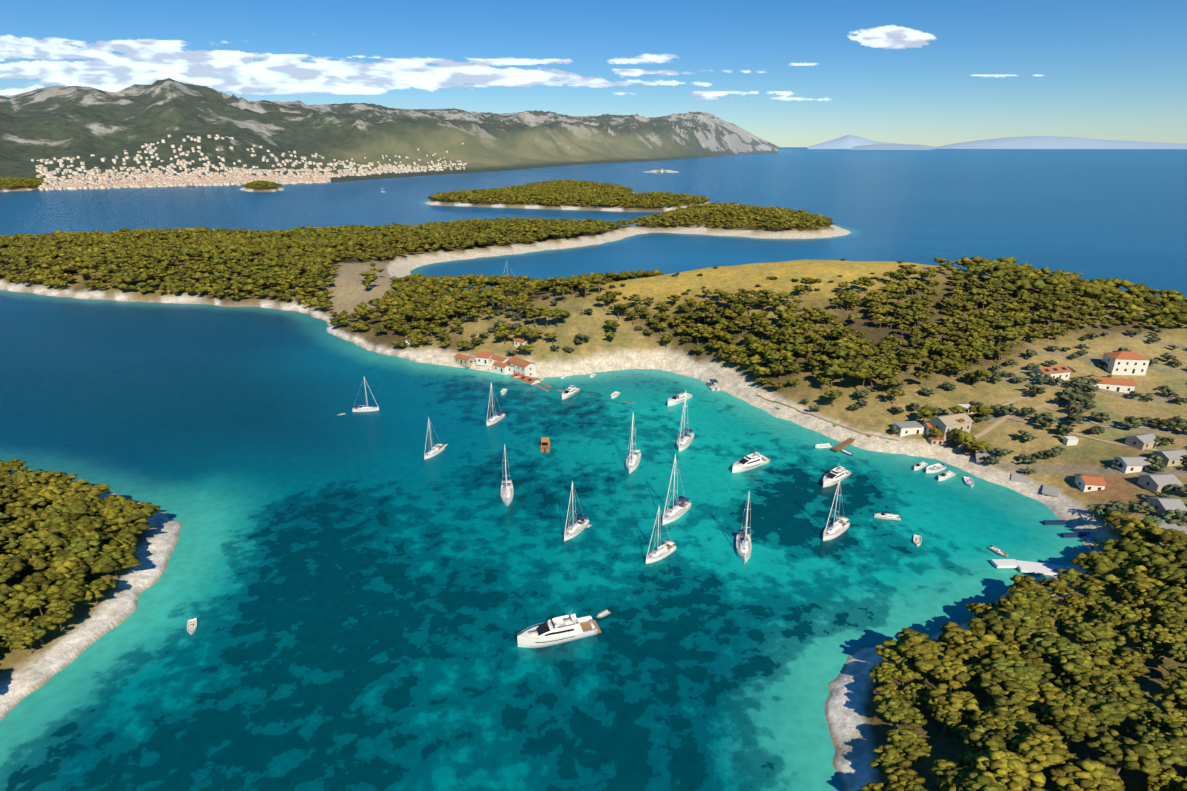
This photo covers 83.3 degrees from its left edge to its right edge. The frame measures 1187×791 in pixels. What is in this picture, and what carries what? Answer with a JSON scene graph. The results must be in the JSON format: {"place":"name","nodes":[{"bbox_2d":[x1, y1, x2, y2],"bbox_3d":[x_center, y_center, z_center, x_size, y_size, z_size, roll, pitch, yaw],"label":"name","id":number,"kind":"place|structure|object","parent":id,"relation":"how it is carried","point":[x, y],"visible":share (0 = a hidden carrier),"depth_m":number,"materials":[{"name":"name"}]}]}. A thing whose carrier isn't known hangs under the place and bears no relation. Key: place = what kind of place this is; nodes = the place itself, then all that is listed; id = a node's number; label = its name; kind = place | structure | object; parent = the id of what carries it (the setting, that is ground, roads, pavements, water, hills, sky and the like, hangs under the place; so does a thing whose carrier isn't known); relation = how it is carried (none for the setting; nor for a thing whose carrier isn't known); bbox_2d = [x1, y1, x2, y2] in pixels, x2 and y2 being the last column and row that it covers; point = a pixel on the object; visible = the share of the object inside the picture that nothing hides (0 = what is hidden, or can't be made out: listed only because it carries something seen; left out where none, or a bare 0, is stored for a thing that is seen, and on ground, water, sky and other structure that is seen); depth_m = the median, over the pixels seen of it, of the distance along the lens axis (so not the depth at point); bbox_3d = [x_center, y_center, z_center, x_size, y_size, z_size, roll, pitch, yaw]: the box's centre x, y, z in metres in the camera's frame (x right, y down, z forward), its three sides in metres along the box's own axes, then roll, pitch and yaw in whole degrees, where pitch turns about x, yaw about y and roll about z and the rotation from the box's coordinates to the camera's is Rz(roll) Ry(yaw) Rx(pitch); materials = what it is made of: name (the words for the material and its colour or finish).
{"place":"outdoors","nodes":[
{"label":"outdoors","id":0,"kind":"place"},
{"bbox_2d":[0,78,778,191],"bbox_3d":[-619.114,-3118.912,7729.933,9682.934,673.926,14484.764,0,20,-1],"label":"mountain range","id":1,"kind":"structure","parent":0,"point":[84,123],"depth_m":3530.19,"materials":[{"name":"stone"}]},
{"bbox_2d":[31,135,466,190],"bbox_3d":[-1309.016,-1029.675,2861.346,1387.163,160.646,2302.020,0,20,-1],"label":"town","id":2,"kind":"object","parent":1,"relation":"on","point":[438,167],"depth_m":2282.56},
{"bbox_2d":[35,134,460,187],"bbox_3d":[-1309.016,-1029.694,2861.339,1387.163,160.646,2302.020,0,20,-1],"label":"town buildings","id":3,"kind":"structure","parent":2,"relation":"on","point":[181,181],"depth_m":2172.21,"materials":[{"name":"white"}]},
{"bbox_2d":[0,24,1042,101],"bbox_3d":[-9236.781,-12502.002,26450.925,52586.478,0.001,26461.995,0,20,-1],"label":"cloud","id":4,"kind":"structure","parent":0,"point":[146,62],"depth_m":23193.13,"materials":[{"name":"white"}]},
{"bbox_2d":[0,147,1186,790],"bbox_3d":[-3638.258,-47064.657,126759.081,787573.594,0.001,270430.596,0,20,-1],"label":"sea water","id":5,"kind":"structure","parent":0,"point":[364,599],"depth_m":213.59,"materials":[{"name":"blue liquid"}]},
{"bbox_2d":[187,617,196,634],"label":"open boat","id":6,"kind":"object","parent":5,"relation":"on","point":[192,625],"visible":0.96,"depth_m":163.49,"materials":[{"name":"white plastic"}]},
{"bbox_2d":[352,378,378,411],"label":"sailboat","id":7,"kind":"object","parent":5,"relation":"on","point":[367,408],"visible":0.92,"depth_m":297.22,"materials":[{"name":"white plastic"}]},
{"bbox_2d":[424,419,444,458],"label":"sailboat","id":8,"kind":"object","parent":5,"relation":"on","point":[436,450],"visible":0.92,"depth_m":254.76,"materials":[{"name":"white plastic"}]},
{"bbox_2d":[486,384,505,425],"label":"sailboat","id":9,"kind":"object","parent":5,"relation":"on","point":[496,418],"visible":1,"depth_m":285.17,"materials":[{"name":"white plastic"}]},
{"bbox_2d":[500,388,507,394],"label":"open boat","id":10,"kind":"object","parent":5,"relation":"on","point":[503,391],"visible":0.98,"depth_m":320.36,"materials":[{"name":"white plastic"}]},
{"bbox_2d":[501,444,513,505],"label":"sailboat","id":11,"kind":"object","parent":5,"relation":"on","point":[507,493],"visible":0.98,"depth_m":222.71,"materials":[{"name":"white plastic"}]},
{"bbox_2d":[540,437,549,451],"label":"wooden boat","id":12,"kind":"object","parent":5,"relation":"in","point":[545,444],"visible":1,"depth_m":260.26,"materials":[{"name":"brown wood"}]},
{"bbox_2d":[517,609,600,647],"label":"flybridge yacht","id":13,"kind":"object","parent":5,"relation":"in","point":[570,626],"visible":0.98,"depth_m":158.33,"materials":[{"name":"white plastic"}]},
{"bbox_2d":[562,385,579,399],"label":"motorboat","id":14,"kind":"object","parent":5,"relation":"in","point":[570,391],"visible":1,"depth_m":315.02,"materials":[{"name":"white plastic"}]},
{"bbox_2d":[564,481,588,540],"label":"sailboat","id":15,"kind":"object","parent":5,"relation":"on","point":[577,527],"visible":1,"depth_m":203.00,"materials":[{"name":"white plastic"}]},
{"bbox_2d":[596,609,610,617],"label":"dinghy","id":16,"kind":"object","parent":5,"relation":"on","point":[602,613],"visible":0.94,"depth_m":167.91,"materials":[{"name":"white plastic"}]},
{"bbox_2d":[611,391,620,398],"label":"open boat","id":17,"kind":"object","parent":5,"relation":"on","point":[615,394],"visible":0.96,"depth_m":315.64,"materials":[{"name":"white plastic"}]},
{"bbox_2d":[626,415,640,473],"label":"sailboat","id":18,"kind":"object","parent":5,"relation":"on","point":[632,461],"visible":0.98,"depth_m":244.54,"materials":[{"name":"white plastic"}]},
{"bbox_2d":[646,508,676,563],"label":"sailboat","id":19,"kind":"object","parent":5,"relation":"on","point":[666,549],"visible":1,"depth_m":191.19,"materials":[{"name":"white plastic"}]},
{"bbox_2d":[662,454,691,524],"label":"sailboat","id":20,"kind":"object","parent":5,"relation":"on","point":[677,510],"visible":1,"depth_m":211.66,"materials":[{"name":"white plastic"}]},
{"bbox_2d":[668,393,692,405],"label":"sport cruiser","id":21,"kind":"object","parent":5,"relation":"on","point":[679,398],"visible":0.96,"depth_m":306.22,"materials":[{"name":"white plastic"}]},
{"bbox_2d":[676,391,693,451],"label":"sailboat","id":22,"kind":"object","parent":5,"relation":"on","point":[684,440],"visible":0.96,"depth_m":261.98,"materials":[{"name":"white plastic"}]},
{"bbox_2d":[708,379,719,390],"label":"canopy boat","id":23,"kind":"object","parent":5,"relation":"on","point":[712,385],"visible":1,"depth_m":325.52,"materials":[{"name":"white plastic"}]},
{"bbox_2d":[736,491,751,563],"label":"sailboat","id":24,"kind":"object","parent":5,"relation":"on","point":[743,546],"visible":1,"depth_m":192.69,"materials":[{"name":"white plastic"}]},
{"bbox_2d":[732,450,770,472],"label":"flybridge yacht","id":25,"kind":"object","parent":5,"relation":"in","point":[750,462],"visible":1,"depth_m":243.72,"materials":[{"name":"white plastic"}]},
{"bbox_2d":[815,443,831,447],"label":"motorboat","id":26,"kind":"object","parent":5,"relation":"on","point":[827,445],"visible":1,"depth_m":262.00,"materials":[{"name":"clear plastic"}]},
{"bbox_2d":[823,479,849,540],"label":"sailboat","id":27,"kind":"object","parent":5,"relation":"on","point":[836,529],"visible":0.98,"depth_m":202.21,"materials":[{"name":"white plastic"}]},
{"bbox_2d":[823,465,851,486],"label":"flybridge yacht","id":28,"kind":"object","parent":5,"relation":"in","point":[832,477],"visible":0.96,"depth_m":233.72,"materials":[{"name":"white plastic"}]},
{"bbox_2d":[840,449,852,456],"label":"small boat","id":29,"kind":"object","parent":5,"relation":"in","point":[846,452],"visible":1,"depth_m":256.74,"materials":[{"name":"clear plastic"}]},
{"bbox_2d":[808,135,935,148],"bbox_3d":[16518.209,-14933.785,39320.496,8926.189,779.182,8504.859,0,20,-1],"label":"island","id":30,"kind":"structure","parent":5,"relation":"on","point":[847,142],"depth_m":37753.23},
{"bbox_2d":[874,513,900,519],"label":"sport cruiser","id":31,"kind":"object","parent":5,"relation":"on","point":[888,516],"visible":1,"depth_m":211.30,"materials":[{"name":"white plastic"}]},
{"bbox_2d":[852,144,931,149],"bbox_3d":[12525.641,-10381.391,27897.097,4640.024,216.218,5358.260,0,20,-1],"label":"island","id":32,"kind":"structure","parent":5,"relation":"on","point":[890,147],"depth_m":26411.43,"materials":[{"name":"blue"}]},
{"bbox_2d":[913,534,921,546],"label":"open boat","id":33,"kind":"object","parent":5,"relation":"on","point":[917,539],"visible":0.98,"depth_m":199.06,"materials":[{"name":"white plastic"}]},
{"bbox_2d":[914,461,927,470],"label":"motorboat","id":34,"kind":"object","parent":5,"relation":"on","point":[919,465],"visible":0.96,"depth_m":244.41,"materials":[{"name":"white plastic"}]},
{"bbox_2d":[926,463,945,472],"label":"open boat","id":35,"kind":"object","parent":5,"relation":"on","point":[936,468],"visible":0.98,"depth_m":243.11,"materials":[{"name":"white plastic"}]},
{"bbox_2d":[938,471,955,480],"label":"motorboat","id":36,"kind":"object","parent":5,"relation":"on","point":[944,476],"visible":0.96,"depth_m":236.64,"materials":[{"name":"white plastic"}]},
{"bbox_2d":[963,476,973,487],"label":"open boat","id":37,"kind":"object","parent":5,"relation":"on","point":[968,481],"visible":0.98,"depth_m":233.68,"materials":[{"name":"white plastic"}]},
{"bbox_2d":[988,545,1007,556],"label":"boat","id":38,"kind":"object","parent":5,"relation":"on","point":[998,551],"visible":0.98,"depth_m":193.63,"materials":[{"name":"white plastic"}]},
{"bbox_2d":[0,170,1186,790],"bbox_3d":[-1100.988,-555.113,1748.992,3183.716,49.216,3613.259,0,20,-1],"label":"island terrain","id":39,"kind":"structure","parent":0,"point":[858,726],"depth_m":304.94,"materials":[{"name":"beige soil"}]},
{"bbox_2d":[405,336,420,344],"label":"village house","id":40,"kind":"structure","parent":39,"relation":"on","point":[406,340],"depth_m":380.44,"materials":[{"name":"stone"}]},
{"bbox_2d":[0,176,835,239],"bbox_3d":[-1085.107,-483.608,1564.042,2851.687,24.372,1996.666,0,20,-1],"label":"forest pine","id":41,"kind":"object","parent":39,"relation":"on","point":[575,191],"visible":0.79,"depth_m":1260.35,"materials":[{"name":"green plant"}]},
{"bbox_2d":[454,353,474,366],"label":"village house","id":42,"kind":"structure","parent":39,"relation":"on","point":[464,360],"depth_m":355.73,"materials":[{"name":"paint"}]},
{"bbox_2d":[475,353,492,365],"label":"village house","id":43,"kind":"structure","parent":39,"relation":"on","point":[483,359],"depth_m":352.55,"materials":[{"name":"paint"}]},
{"bbox_2d":[492,361,507,374],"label":"village house","id":44,"kind":"structure","parent":39,"relation":"on","point":[499,367],"depth_m":345.82,"materials":[{"name":"paint"}]},
{"bbox_2d":[491,355,508,362],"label":"village house","id":45,"kind":"structure","parent":39,"relation":"on","point":[494,358],"depth_m":351.27,"materials":[{"name":"tile"}]},
{"bbox_2d":[506,362,513,374],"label":"house","id":46,"kind":"structure","parent":39,"relation":"on","point":[510,369],"depth_m":344.73,"materials":[{"name":"paint"}]},
{"bbox_2d":[513,338,527,347],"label":"village house","id":47,"kind":"structure","parent":39,"relation":"on","point":[518,342],"depth_m":360.42,"materials":[{"name":"stone"}]},
{"bbox_2d":[507,357,536,376],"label":"house","id":48,"kind":"structure","parent":39,"relation":"on","point":[524,367],"depth_m":340.31,"materials":[{"name":"paint"}]},
{"bbox_2d":[510,373,539,384],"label":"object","id":49,"kind":"structure","parent":39,"relation":"on","point":[527,379],"depth_m":334.91,"materials":[{"name":"stone"}]},
{"bbox_2d":[0,265,1186,623],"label":"forest pine","id":50,"kind":"object","parent":39,"relation":"on","point":[68,531],"visible":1,"depth_m":285.38,"materials":[{"name":"green plant"}]},
{"bbox_2d":[0,574,1186,790],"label":"forest pine","id":51,"kind":"object","parent":39,"relation":"on","point":[1008,642],"visible":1,"depth_m":128.02,"materials":[{"name":"green plant"}]},
{"bbox_2d":[0,218,1186,337],"bbox_3d":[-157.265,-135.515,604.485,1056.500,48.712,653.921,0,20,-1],"label":"forest pine","id":52,"kind":"object","parent":39,"relation":"on","point":[312,252],"visible":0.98,"depth_m":540.12,"materials":[{"name":"green plant"}]},
{"bbox_2d":[514,376,1089,575],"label":"piers and floats","id":53,"kind":"object","parent":39,"relation":"on","point":[1035,567],"visible":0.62,"depth_m":186.75,"materials":[{"name":"stone"}]},
{"bbox_2d":[892,421,923,436],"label":"house","id":54,"kind":"structure","parent":39,"relation":"on","point":[909,427],"depth_m":262.72,"materials":[{"name":"paint"}]},
{"bbox_2d":[922,422,932,435],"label":"house","id":55,"kind":"structure","parent":39,"relation":"on","point":[927,426],"depth_m":262.43,"materials":[{"name":"stone"}]},
{"bbox_2d":[928,436,943,445],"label":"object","id":56,"kind":"object","parent":39,"relation":"on","point":[932,440],"visible":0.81,"depth_m":257.00,"materials":[{"name":"stone"}]},
{"bbox_2d":[775,407,1103,551],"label":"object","id":57,"kind":"object","parent":39,"relation":"on","point":[1098,547],"visible":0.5,"depth_m":197.27,"materials":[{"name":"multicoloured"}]},
{"bbox_2d":[929,413,973,441],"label":"stone house","id":58,"kind":"structure","parent":39,"relation":"on","point":[946,423],"depth_m":258.29,"materials":[{"name":"stone"}]},
{"bbox_2d":[957,404,972,413],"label":"white hut","id":59,"kind":"object","parent":39,"relation":"on","point":[966,405],"visible":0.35,"depth_m":272.38,"materials":[{"name":"stone"}]},
{"bbox_2d":[758,393,1173,453],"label":"dirt paths","id":60,"kind":"structure","parent":39,"relation":"on","point":[983,432],"depth_m":262.42,"materials":[{"name":"soil"}]},
{"bbox_2d":[975,450,1001,463],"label":"house","id":61,"kind":"structure","parent":39,"relation":"on","point":[980,454],"depth_m":244.61,"materials":[{"name":"stone"}]},
{"bbox_2d":[1011,474,1028,483],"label":"shore shed","id":62,"kind":"structure","parent":39,"relation":"on","point":[1019,478],"depth_m":232.07,"materials":[{"name":"stone"}]},
{"bbox_2d":[1030,365,1071,382],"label":"house","id":63,"kind":"structure","parent":39,"relation":"on","point":[1063,372],"depth_m":287.59,"materials":[{"name":"tile"}]},
{"bbox_2d":[1042,484,1059,496],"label":"shore shed","id":64,"kind":"structure","parent":39,"relation":"on","point":[1051,491],"depth_m":223.39,"materials":[{"name":"stone"}]},
{"bbox_2d":[1063,436,1078,445],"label":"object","id":65,"kind":"object","parent":39,"relation":"on","point":[1069,440],"visible":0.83,"depth_m":244.59,"materials":[{"name":"stone"}]},
{"bbox_2d":[1074,475,1106,491],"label":"shore house","id":66,"kind":"structure","parent":39,"relation":"on","point":[1083,483],"depth_m":219.48,"materials":[{"name":"tile"}]},
{"bbox_2d":[1088,376,1136,392],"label":"house","id":67,"kind":"structure","parent":39,"relation":"on","point":[1120,385],"depth_m":281.71,"materials":[{"name":"paint"}]},
{"bbox_2d":[1104,513,1129,528],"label":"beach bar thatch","id":68,"kind":"object","parent":39,"relation":"on","point":[1119,520],"visible":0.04,"depth_m":199.75,"materials":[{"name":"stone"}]},
{"bbox_2d":[1086,504,1163,528],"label":"palm trees","id":69,"kind":"object","parent":39,"relation":"on","point":[1099,510],"visible":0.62,"depth_m":200.57,"materials":[{"name":"green plant"}]},
{"bbox_2d":[1102,351,1149,374],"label":"villa","id":70,"kind":"object","parent":39,"relation":"on","point":[1125,363],"visible":0.92,"depth_m":294.90,"materials":[{"name":"paint"}]},
{"bbox_2d":[1113,457,1151,472],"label":"shore house","id":71,"kind":"structure","parent":39,"relation":"on","point":[1133,464],"depth_m":224.11,"materials":[{"name":"stone"}]},
{"bbox_2d":[1125,433,1158,449],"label":"house","id":72,"kind":"structure","parent":39,"relation":"on","point":[1142,441],"depth_m":237.08,"materials":[{"name":"stone"}]},
{"bbox_2d":[1137,473,1182,492],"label":"house","id":73,"kind":"structure","parent":39,"relation":"on","point":[1159,482],"depth_m":212.50,"materials":[{"name":"stone"}]},
{"bbox_2d":[1143,517,1186,533],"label":"house","id":74,"kind":"structure","parent":39,"relation":"on","point":[1166,525],"depth_m":192.43,"materials":[{"name":"stone"}]},
{"bbox_2d":[1147,497,1186,516],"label":"house","id":75,"kind":"structure","parent":39,"relation":"on","point":[1161,505],"depth_m":200.80,"materials":[{"name":"stone"}]},
{"bbox_2d":[1152,449,1186,466],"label":"house","id":76,"kind":"structure","parent":39,"relation":"on","point":[1172,457],"depth_m":224.65,"materials":[{"name":"stone"}]},
{"bbox_2d":[0,0,1186,146],"label":"sky","id":77,"kind":"structure","parent":0,"point":[1110,69],"materials":[{"name":"blue"}]},
{"bbox_2d":[937,136,1186,148],"bbox_3d":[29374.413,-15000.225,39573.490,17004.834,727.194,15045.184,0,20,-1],"label":"island","id":78,"kind":"structure","parent":0,"point":[1041,142],"depth_m":38392.19,"materials":[{"name":"blue"}]}
]}

